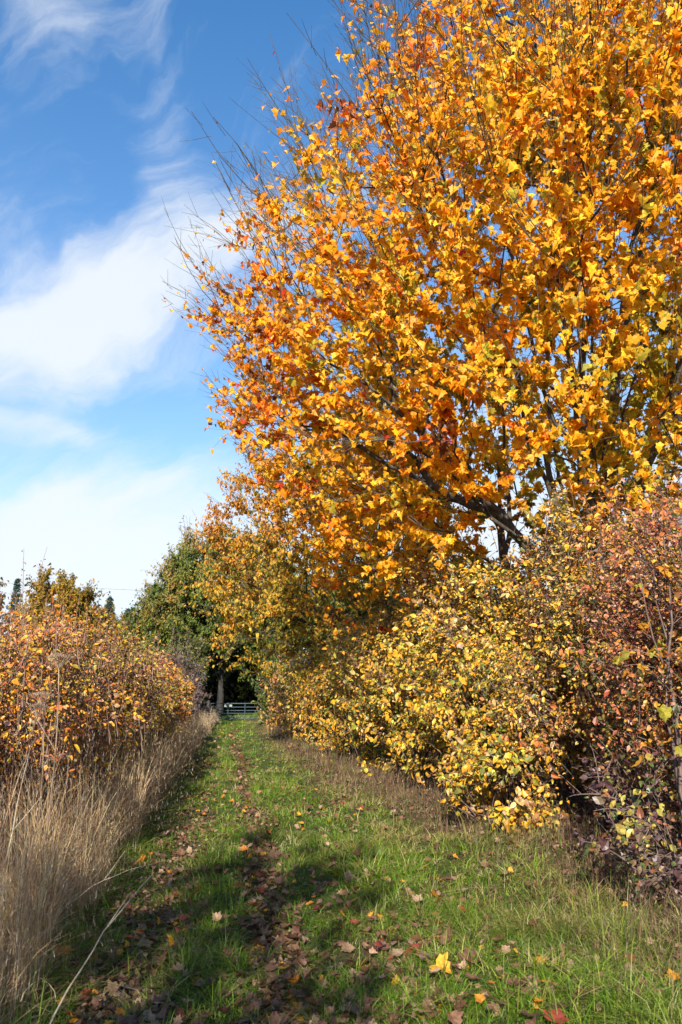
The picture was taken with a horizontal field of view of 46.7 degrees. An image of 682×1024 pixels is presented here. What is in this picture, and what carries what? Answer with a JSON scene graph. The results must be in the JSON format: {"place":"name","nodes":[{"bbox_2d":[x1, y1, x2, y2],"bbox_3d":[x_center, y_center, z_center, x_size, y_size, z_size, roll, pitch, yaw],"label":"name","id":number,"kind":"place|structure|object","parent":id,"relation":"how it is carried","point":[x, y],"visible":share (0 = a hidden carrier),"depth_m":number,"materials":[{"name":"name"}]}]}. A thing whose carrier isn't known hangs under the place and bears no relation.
{"place":"outdoors","nodes":[
{"label":"outdoors","id":0,"kind":"place"},
{"bbox_2d":[0,0,681,660],"label":"sky","id":1,"kind":"structure","parent":0,"point":[105,447],"materials":[{"name":"blue"}]},
{"bbox_2d":[0,712,681,1023],"bbox_3d":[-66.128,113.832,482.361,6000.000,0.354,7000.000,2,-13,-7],"label":"ground","id":2,"kind":"structure","parent":0,"point":[579,800],"depth_m":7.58,"materials":[{"name":"plant"}]},
{"bbox_2d":[0,577,9,629],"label":"hedgerow tree","id":3,"kind":"object","parent":2,"relation":"on","point":[2,598],"visible":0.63,"depth_m":59.64,"materials":[{"name":"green plant"}]},
{"bbox_2d":[0,734,18,808],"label":"hedge bush","id":4,"kind":"object","parent":2,"relation":"on","point":[8,790],"visible":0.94,"depth_m":5.91,"materials":[{"name":"orange plant"}]},
{"bbox_2d":[0,578,23,661],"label":"conifer tree","id":5,"kind":"object","parent":2,"relation":"on","point":[17,587],"visible":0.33,"depth_m":114.61,"materials":[{"name":"green plant"}]},
{"bbox_2d":[0,740,40,892],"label":"dry stalk","id":6,"kind":"object","parent":2,"relation":"on","point":[15,816],"visible":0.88,"depth_m":4.58,"materials":[{"name":"plant"}]},
{"bbox_2d":[29,691,54,860],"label":"dead hogweed","id":7,"kind":"object","parent":2,"relation":"on","point":[43,693],"visible":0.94,"depth_m":5.86,"materials":[{"name":"plant"}]},
{"bbox_2d":[0,549,89,861],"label":"hedge bush","id":8,"kind":"object","parent":2,"relation":"on","point":[23,673],"visible":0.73,"depth_m":6.90,"materials":[{"name":"orange plant"}]},
{"bbox_2d":[35,975,62,998],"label":"dock plant","id":9,"kind":"object","parent":2,"relation":"on","point":[56,981],"visible":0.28,"depth_m":4.28,"materials":[{"name":"green plant"}]},
{"bbox_2d":[29,652,72,915],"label":"dead hogweed","id":10,"kind":"object","parent":2,"relation":"on","point":[37,704],"visible":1,"depth_m":5.23,"materials":[{"name":"plant"}]},
{"bbox_2d":[7,562,113,650],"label":"hedgerow tree","id":11,"kind":"object","parent":2,"relation":"on","point":[71,604],"visible":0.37,"depth_m":75.78,"materials":[{"name":"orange plant"}]},
{"bbox_2d":[54,945,72,955],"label":"fallen leaf","id":12,"kind":"object","parent":2,"relation":"on","point":[64,952],"visible":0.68,"depth_m":4.74,"materials":[{"name":"plant"}]},
{"bbox_2d":[0,550,144,840],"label":"hedge bush","id":13,"kind":"object","parent":2,"relation":"on","point":[48,635],"visible":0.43,"depth_m":8.51,"materials":[{"name":"orange plant"}]},
{"bbox_2d":[0,595,151,809],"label":"hedge bush","id":14,"kind":"object","parent":2,"relation":"on","point":[123,695],"visible":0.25,"depth_m":10.75,"materials":[{"name":"orange plant"}]},
{"bbox_2d":[50,874,152,1023],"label":"dry stalk","id":15,"kind":"object","parent":2,"relation":"on","point":[111,921],"visible":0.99,"depth_m":4.05,"materials":[{"name":"plant"}]},
{"bbox_2d":[95,928,107,943],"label":"fallen leaf","id":16,"kind":"object","parent":2,"relation":"on","point":[100,933],"visible":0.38,"depth_m":5.19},
{"bbox_2d":[53,851,151,917],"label":"dry stalk","id":17,"kind":"object","parent":2,"relation":"on","point":[101,881],"visible":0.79,"depth_m":5.40,"materials":[{"name":"plant"}]},
{"bbox_2d":[28,599,181,788],"bbox_3d":[-4.121,2.929,13.100,2.877,3.196,3.487,2,-13,-7],"label":"hedge bush","id":18,"kind":"object","parent":2,"relation":"on","point":[120,649],"visible":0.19,"depth_m":13.06,"materials":[{"name":"orange plant"}]},
{"bbox_2d":[104,595,114,613],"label":"conifer tree","id":19,"kind":"object","parent":2,"relation":"on","point":[109,602],"visible":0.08,"depth_m":111.36,"materials":[{"name":"green plant"}]},
{"bbox_2d":[97,599,123,651],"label":"hedgerow tree","id":20,"kind":"object","parent":2,"relation":"on","point":[112,615],"visible":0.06,"depth_m":80.29,"materials":[{"name":"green plant"}]},
{"bbox_2d":[0,703,221,1023],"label":"tall dry grass","id":21,"kind":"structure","parent":2,"relation":"on","point":[27,932],"depth_m":5.63,"materials":[{"name":"plant"}]},
{"bbox_2d":[117,959,132,973],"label":"fallen leaf","id":22,"kind":"object","parent":2,"relation":"on","point":[130,965],"visible":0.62,"depth_m":4.82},
{"bbox_2d":[71,621,180,772],"bbox_3d":[-4.520,3.701,15.773,2.725,2.984,3.333,2,-13,-7],"label":"hedge bush","id":23,"kind":"object","parent":2,"relation":"on","point":[160,728],"visible":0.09,"depth_m":15.45,"materials":[{"name":"orange plant"}]},
{"bbox_2d":[128,978,139,990],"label":"fallen leaf","id":24,"kind":"object","parent":2,"relation":"on","point":[136,981],"visible":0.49,"depth_m":4.60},
{"bbox_2d":[88,640,186,751],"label":"hedge bush","id":25,"kind":"object","parent":2,"relation":"on","point":[169,707],"visible":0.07,"depth_m":18.68,"materials":[{"name":"orange plant"}]},
{"bbox_2d":[123,644,193,737],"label":"hedge bush","id":26,"kind":"object","parent":2,"relation":"on","point":[171,675],"visible":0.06,"depth_m":21.90,"materials":[{"name":"orange plant"}]},
{"bbox_2d":[152,950,167,966],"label":"fallen leaf","id":27,"kind":"object","parent":2,"relation":"on","point":[155,959],"visible":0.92,"depth_m":4.86,"materials":[{"name":"plant"}]},
{"bbox_2d":[61,629,263,714],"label":"undergrowth","id":28,"kind":"object","parent":2,"relation":"on","point":[230,694],"visible":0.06,"depth_m":66.41,"materials":[{"name":"black plant"}]},
{"bbox_2d":[109,585,218,679],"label":"woodland tree","id":29,"kind":"object","parent":2,"relation":"on","point":[134,618],"visible":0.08,"depth_m":67.99,"materials":[{"name":"green plant"}]},
{"bbox_2d":[166,933,174,945],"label":"fallen leaf","id":30,"kind":"object","parent":2,"relation":"on","point":[170,939],"visible":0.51,"depth_m":5.22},
{"bbox_2d":[154,665,197,732],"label":"hedge bush","id":31,"kind":"object","parent":2,"relation":"on","point":[188,690],"visible":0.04,"depth_m":25.65,"materials":[{"name":"orange plant"}]},
{"bbox_2d":[170,961,183,971],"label":"fallen leaf","id":32,"kind":"object","parent":2,"relation":"on","point":[175,967],"visible":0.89,"depth_m":4.67,"materials":[{"name":"plant"}]},
{"bbox_2d":[175,847,185,854],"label":"fallen leaf","id":33,"kind":"object","parent":2,"relation":"on","point":[181,851],"visible":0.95,"depth_m":8.20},
{"bbox_2d":[156,645,212,717],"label":"hedge bush","id":34,"kind":"object","parent":2,"relation":"on","point":[197,674],"visible":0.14,"depth_m":41.44,"materials":[{"name":"grey plant"}]},
{"bbox_2d":[177,678,193,726],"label":"hedge bush","id":35,"kind":"object","parent":2,"relation":"on","point":[188,700],"visible":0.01,"depth_m":30.35,"materials":[{"name":"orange plant"}]},
{"bbox_2d":[161,623,210,710],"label":"hedge bush","id":36,"kind":"object","parent":2,"relation":"on","point":[192,648],"visible":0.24,"depth_m":47.96,"materials":[{"name":"grey plant"}]},
{"bbox_2d":[159,663,212,724],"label":"hedge bush","id":37,"kind":"object","parent":2,"relation":"on","point":[198,693],"visible":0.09,"depth_m":34.78,"materials":[{"name":"grey plant"}]},
{"bbox_2d":[132,515,305,717],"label":"oak tree","id":38,"kind":"object","parent":2,"relation":"on","point":[180,567],"visible":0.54,"depth_m":56.54,"materials":[{"name":"green plant"}]},
{"bbox_2d":[222,947,234,957],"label":"fallen leaf","id":39,"kind":"object","parent":2,"relation":"on","point":[227,952],"visible":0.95,"depth_m":4.91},
{"bbox_2d":[210,703,259,718],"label":"field gate","id":40,"kind":"structure","parent":2,"relation":"on","point":[230,706],"depth_m":52.87,"materials":[{"name":"metal"}]},
{"bbox_2d":[265,963,278,970],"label":"fallen leaf","id":41,"kind":"object","parent":2,"relation":"on","point":[269,967],"visible":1,"depth_m":4.69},
{"bbox_2d":[268,849,279,859],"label":"fallen leaf","id":42,"kind":"object","parent":2,"relation":"on","point":[273,854],"visible":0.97,"depth_m":7.89,"materials":[{"name":"plant"}]},
{"bbox_2d":[229,557,330,699],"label":"woodland tree","id":43,"kind":"object","parent":2,"relation":"on","point":[247,686],"visible":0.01,"depth_m":63.89,"materials":[{"name":"orange plant"}]},
{"bbox_2d":[259,649,307,727],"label":"hedge bush","id":44,"kind":"object","parent":2,"relation":"on","point":[272,719],"visible":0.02,"depth_m":36.59,"materials":[{"name":"yellow plant"}]},
{"bbox_2d":[251,649,316,723],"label":"hedge bush","id":45,"kind":"object","parent":2,"relation":"on","point":[262,703],"visible":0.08,"depth_m":42.62,"materials":[{"name":"yellow plant"}]},
{"bbox_2d":[254,647,314,718],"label":"hedge bush","id":46,"kind":"object","parent":2,"relation":"on","point":[260,686],"visible":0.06,"depth_m":49.66,"materials":[{"name":"yellow plant"}]},
{"bbox_2d":[260,642,327,732],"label":"hedge bush","id":47,"kind":"object","parent":2,"relation":"on","point":[275,696],"visible":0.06,"depth_m":31.61,"materials":[{"name":"yellow plant"}]},
{"bbox_2d":[271,640,355,738],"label":"hedge bush","id":48,"kind":"object","parent":2,"relation":"on","point":[292,722],"visible":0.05,"depth_m":27.45,"materials":[{"name":"yellow plant"}]},
{"bbox_2d":[319,950,329,963],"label":"fallen leaf","id":49,"kind":"object","parent":2,"relation":"on","point":[326,953],"visible":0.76,"depth_m":4.89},
{"bbox_2d":[283,636,384,748],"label":"hedge bush","id":50,"kind":"object","parent":2,"relation":"on","point":[308,712],"visible":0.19,"depth_m":23.01,"materials":[{"name":"yellow plant"}]},
{"bbox_2d":[0,723,681,1023],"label":"leaf litter","id":51,"kind":"object","parent":2,"relation":"on","point":[289,977],"visible":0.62,"depth_m":5.33,"materials":[{"name":"plant"}]},
{"bbox_2d":[104,979,121,997],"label":"fallen leaf","id":52,"kind":"object","parent":51,"relation":"on","point":[107,989],"visible":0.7,"depth_m":4.47,"materials":[{"name":"plant"}]},
{"bbox_2d":[135,934,152,945],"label":"fallen leaf","id":53,"kind":"object","parent":51,"relation":"on","point":[142,939],"visible":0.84,"depth_m":5.25,"materials":[{"name":"plant"}]},
{"bbox_2d":[142,1008,160,1023],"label":"fallen leaf","id":54,"kind":"object","parent":51,"relation":"on","point":[149,1016],"visible":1,"depth_m":3.92,"materials":[{"name":"plant"}]},
{"bbox_2d":[249,918,263,928],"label":"fallen leaf","id":55,"kind":"object","parent":51,"relation":"on","point":[254,923],"visible":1,"depth_m":5.58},
{"bbox_2d":[249,938,266,946],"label":"fallen leaf","id":56,"kind":"object","parent":51,"relation":"on","point":[255,942],"visible":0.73,"depth_m":5.16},
{"bbox_2d":[257,926,271,936],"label":"fallen leaf","id":57,"kind":"object","parent":51,"relation":"on","point":[266,932],"visible":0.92,"depth_m":5.41,"materials":[{"name":"plant"}]},
{"bbox_2d":[260,962,274,972],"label":"fallen leaf","id":58,"kind":"object","parent":51,"relation":"on","point":[265,963],"visible":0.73,"depth_m":4.75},
{"bbox_2d":[265,972,280,981],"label":"fallen leaf","id":59,"kind":"object","parent":51,"relation":"on","point":[271,977],"visible":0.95,"depth_m":4.54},
{"bbox_2d":[269,999,289,1012],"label":"fallen leaf","id":60,"kind":"object","parent":51,"relation":"on","point":[277,1006],"visible":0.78,"depth_m":4.28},
{"bbox_2d":[270,1012,289,1023],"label":"fallen leaf","id":61,"kind":"object","parent":51,"relation":"on","point":[275,1019],"visible":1,"depth_m":3.96,"materials":[{"name":"plant"}]},
{"bbox_2d":[286,954,297,966],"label":"fallen leaf","id":62,"kind":"object","parent":51,"relation":"on","point":[295,961],"visible":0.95,"depth_m":4.84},
{"bbox_2d":[300,996,317,1004],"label":"fallen leaf","id":63,"kind":"object","parent":51,"relation":"on","point":[307,999],"visible":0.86,"depth_m":4.26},
{"bbox_2d":[302,967,315,981],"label":"fallen leaf","id":64,"kind":"object","parent":51,"relation":"on","point":[310,970],"visible":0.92,"depth_m":4.59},
{"bbox_2d":[179,387,513,714],"bbox_3d":[-0.073,1.551,23.820,9.426,10.987,9.649,11,-17,-39],"label":"field maple tree","id":65,"kind":"object","parent":2,"relation":"on","point":[276,580],"visible":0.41,"depth_m":22.50,"materials":[{"name":"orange plant"}]},
{"bbox_2d":[289,597,404,756],"bbox_3d":[0.591,4.369,20.676,3.822,4.081,4.073,2,-13,-7],"label":"hedge bush","id":66,"kind":"object","parent":2,"relation":"on","point":[321,678],"visible":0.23,"depth_m":20.10,"materials":[{"name":"yellow plant"}]},
{"bbox_2d":[344,870,356,882],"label":"fallen leaf","id":67,"kind":"object","parent":2,"relation":"on","point":[347,874],"visible":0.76,"depth_m":6.84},
{"bbox_2d":[296,571,405,672],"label":"woodland tree","id":68,"kind":"object","parent":2,"relation":"on","point":[336,607],"visible":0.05,"depth_m":58.26,"materials":[{"name":"orange plant"}]},
{"bbox_2d":[341,1002,363,1016],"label":"fallen leaf","id":69,"kind":"object","parent":2,"relation":"on","point":[355,1007],"visible":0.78,"depth_m":4.02,"materials":[{"name":"plant"}]},
{"bbox_2d":[352,847,360,856],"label":"fallen leaf","id":70,"kind":"object","parent":2,"relation":"on","point":[357,850],"visible":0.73,"depth_m":7.94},
{"bbox_2d":[353,971,359,987],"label":"fallen leaf","id":71,"kind":"object","parent":2,"relation":"on","point":[355,979],"visible":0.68,"depth_m":4.56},
{"bbox_2d":[355,973,369,988],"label":"fallen leaf","id":72,"kind":"object","parent":2,"relation":"on","point":[363,978],"visible":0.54,"depth_m":4.59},
{"bbox_2d":[315,590,441,767],"bbox_3d":[1.152,3.776,17.794,3.590,4.224,4.367,2,-13,-7],"label":"hedge bush","id":73,"kind":"object","parent":2,"relation":"on","point":[331,726],"visible":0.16,"depth_m":17.28,"materials":[{"name":"yellow plant"}]},
{"bbox_2d":[372,846,391,860],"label":"dock plant","id":74,"kind":"object","parent":2,"relation":"on","point":[375,852],"visible":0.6,"depth_m":7.93,"materials":[{"name":"green plant"}]},
{"bbox_2d":[392,818,406,826],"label":"dock plant","id":75,"kind":"object","parent":2,"relation":"on","point":[401,821],"visible":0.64,"depth_m":9.73,"materials":[{"name":"green plant"}]},
{"bbox_2d":[331,570,488,776],"bbox_3d":[1.710,3.115,15.192,3.820,4.065,3.532,2,-13,-7],"label":"hedge bush","id":76,"kind":"object","parent":2,"relation":"on","point":[358,711],"visible":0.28,"depth_m":14.87,"materials":[{"name":"yellow plant"}]},
{"bbox_2d":[411,894,423,901],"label":"fallen leaf","id":77,"kind":"object","parent":2,"relation":"on","point":[414,898],"visible":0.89,"depth_m":6.09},
{"bbox_2d":[410,933,427,941],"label":"fallen leaf","id":78,"kind":"object","parent":2,"relation":"on","point":[417,937],"visible":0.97,"depth_m":5.18,"materials":[{"name":"plant"}]},
{"bbox_2d":[161,0,681,792],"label":"maple tree","id":79,"kind":"object","parent":2,"relation":"on","point":[571,70],"visible":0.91,"depth_m":10.93,"materials":[{"name":"orange plant"}]},
{"bbox_2d":[412,1006,435,1011],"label":"fallen leaf","id":80,"kind":"object","parent":2,"relation":"on","point":[432,1008],"visible":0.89,"depth_m":3.91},
{"bbox_2d":[421,1004,439,1019],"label":"fallen leaf","id":81,"kind":"object","parent":2,"relation":"on","point":[429,1008],"visible":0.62,"depth_m":3.90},
{"bbox_2d":[429,967,441,973],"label":"fallen leaf","id":82,"kind":"object","parent":2,"relation":"on","point":[436,969],"visible":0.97,"depth_m":4.53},
{"bbox_2d":[429,951,450,973],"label":"fallen leaf","id":83,"kind":"object","parent":2,"relation":"on","point":[440,959],"visible":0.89,"depth_m":4.61,"materials":[{"name":"plant"}]},
{"bbox_2d":[440,925,452,943],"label":"fallen leaf","id":84,"kind":"object","parent":2,"relation":"on","point":[444,937],"visible":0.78,"depth_m":5.19,"materials":[{"name":"plant"}]},
{"bbox_2d":[446,1010,463,1023],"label":"fallen leaf","id":85,"kind":"object","parent":2,"relation":"on","point":[455,1014],"visible":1,"depth_m":3.77,"materials":[{"name":"plant"}]},
{"bbox_2d":[360,535,560,795],"bbox_3d":[2.109,2.507,13.133,3.649,4.185,3.794,2,-13,-7],"label":"hedge bush","id":86,"kind":"object","parent":2,"relation":"on","point":[401,680],"visible":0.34,"depth_m":12.67,"materials":[{"name":"yellow plant"}]},
{"bbox_2d":[456,990,473,998],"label":"fallen leaf","id":87,"kind":"object","parent":2,"relation":"on","point":[469,993],"visible":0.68,"depth_m":4.24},
{"bbox_2d":[464,948,476,957],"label":"fallen leaf","id":88,"kind":"object","parent":2,"relation":"on","point":[473,951],"visible":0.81,"depth_m":4.71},
{"bbox_2d":[465,972,478,978],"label":"fallen leaf","id":89,"kind":"object","parent":2,"relation":"on","point":[467,974],"visible":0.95,"depth_m":4.39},
{"bbox_2d":[485,1001,500,1016],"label":"fallen leaf","id":90,"kind":"object","parent":2,"relation":"on","point":[494,1005],"visible":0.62,"depth_m":4.02,"materials":[{"name":"plant"}]},
{"bbox_2d":[426,707,577,837],"bbox_3d":[1.990,3.128,9.347,1.793,1.642,2.105,9,-16,-34],"label":"hazel sucker","id":91,"kind":"object","parent":2,"relation":"on","point":[477,767],"visible":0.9,"depth_m":9.00,"materials":[{"name":"yellow plant"}]},
{"bbox_2d":[391,539,632,809],"bbox_3d":[2.580,2.198,11.095,3.562,3.765,3.498,2,-13,-7],"label":"hedge bush","id":92,"kind":"object","parent":2,"relation":"on","point":[442,711],"visible":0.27,"depth_m":10.59,"materials":[{"name":"yellow plant"}]},
{"bbox_2d":[520,987,532,994],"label":"fallen leaf","id":93,"kind":"object","parent":2,"relation":"on","point":[523,989],"visible":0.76,"depth_m":4.16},
{"bbox_2d":[518,1010,543,1015],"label":"fallen leaf","id":94,"kind":"object","parent":2,"relation":"on","point":[527,1013],"visible":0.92,"depth_m":3.83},
{"bbox_2d":[525,1011,536,1023],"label":"fallen leaf","id":95,"kind":"object","parent":2,"relation":"on","point":[533,1020],"visible":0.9,"depth_m":3.72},
{"bbox_2d":[526,979,541,998],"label":"fallen leaf","id":96,"kind":"object","parent":2,"relation":"on","point":[529,985],"visible":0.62,"depth_m":4.18,"materials":[{"name":"plant"}]},
{"bbox_2d":[545,1001,562,1010],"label":"fallen leaf","id":97,"kind":"object","parent":2,"relation":"on","point":[554,1006],"visible":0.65,"depth_m":3.96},
{"bbox_2d":[542,1008,569,1022],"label":"fallen leaf","id":98,"kind":"object","parent":2,"relation":"on","point":[559,1016],"visible":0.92,"depth_m":3.79,"materials":[{"name":"plant"}]},
{"bbox_2d":[454,525,670,783],"bbox_3d":[3.861,2.384,14.039,4.154,4.841,4.952,2,-13,-7],"label":"hedge bush","id":99,"kind":"object","parent":2,"relation":"on","point":[502,603],"visible":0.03,"depth_m":13.83,"materials":[{"name":"yellow plant"}]},
{"bbox_2d":[458,467,681,829],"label":"hedge bush","id":100,"kind":"object","parent":2,"relation":"on","point":[525,694],"visible":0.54,"depth_m":8.97,"materials":[{"name":"yellow plant"}]},
{"bbox_2d":[565,870,589,882],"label":"dock plant","id":101,"kind":"object","parent":2,"relation":"on","point":[579,874],"visible":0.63,"depth_m":6.78,"materials":[{"name":"green plant"}]},
{"bbox_2d":[572,987,591,1000],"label":"fallen leaf","id":102,"kind":"object","parent":2,"relation":"on","point":[576,992],"visible":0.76,"depth_m":4.04,"materials":[{"name":"plant"}]},
{"bbox_2d":[541,453,681,847],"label":"hedge bush","id":103,"kind":"object","parent":2,"relation":"on","point":[627,696],"visible":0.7,"depth_m":7.29,"materials":[{"name":"brown plant"}]},
{"bbox_2d":[567,732,681,915],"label":"bramble bush","id":104,"kind":"object","parent":2,"relation":"on","point":[624,826],"visible":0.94,"depth_m":6.15,"materials":[{"name":"purple plant"}]},
{"bbox_2d":[593,550,681,799],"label":"hedge bush","id":105,"kind":"object","parent":2,"relation":"on","point":[654,635],"depth_m":9.68,"materials":[{"name":"red plant"}]},
{"bbox_2d":[612,532,681,852],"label":"maple sapling","id":106,"kind":"object","parent":2,"relation":"on","point":[665,711],"visible":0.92,"depth_m":6.49,"materials":[{"name":"yellow plant"}]},
{"bbox_2d":[637,469,681,729],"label":"hedge bush","id":107,"kind":"object","parent":2,"relation":"on","point":[675,529],"visible":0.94,"depth_m":6.23,"materials":[{"name":"red plant"}]},
{"bbox_2d":[247,723,681,1000],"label":"dry verge grass","id":108,"kind":"structure","parent":0,"point":[340,756],"depth_m":8.27,"materials":[{"name":"plant"}]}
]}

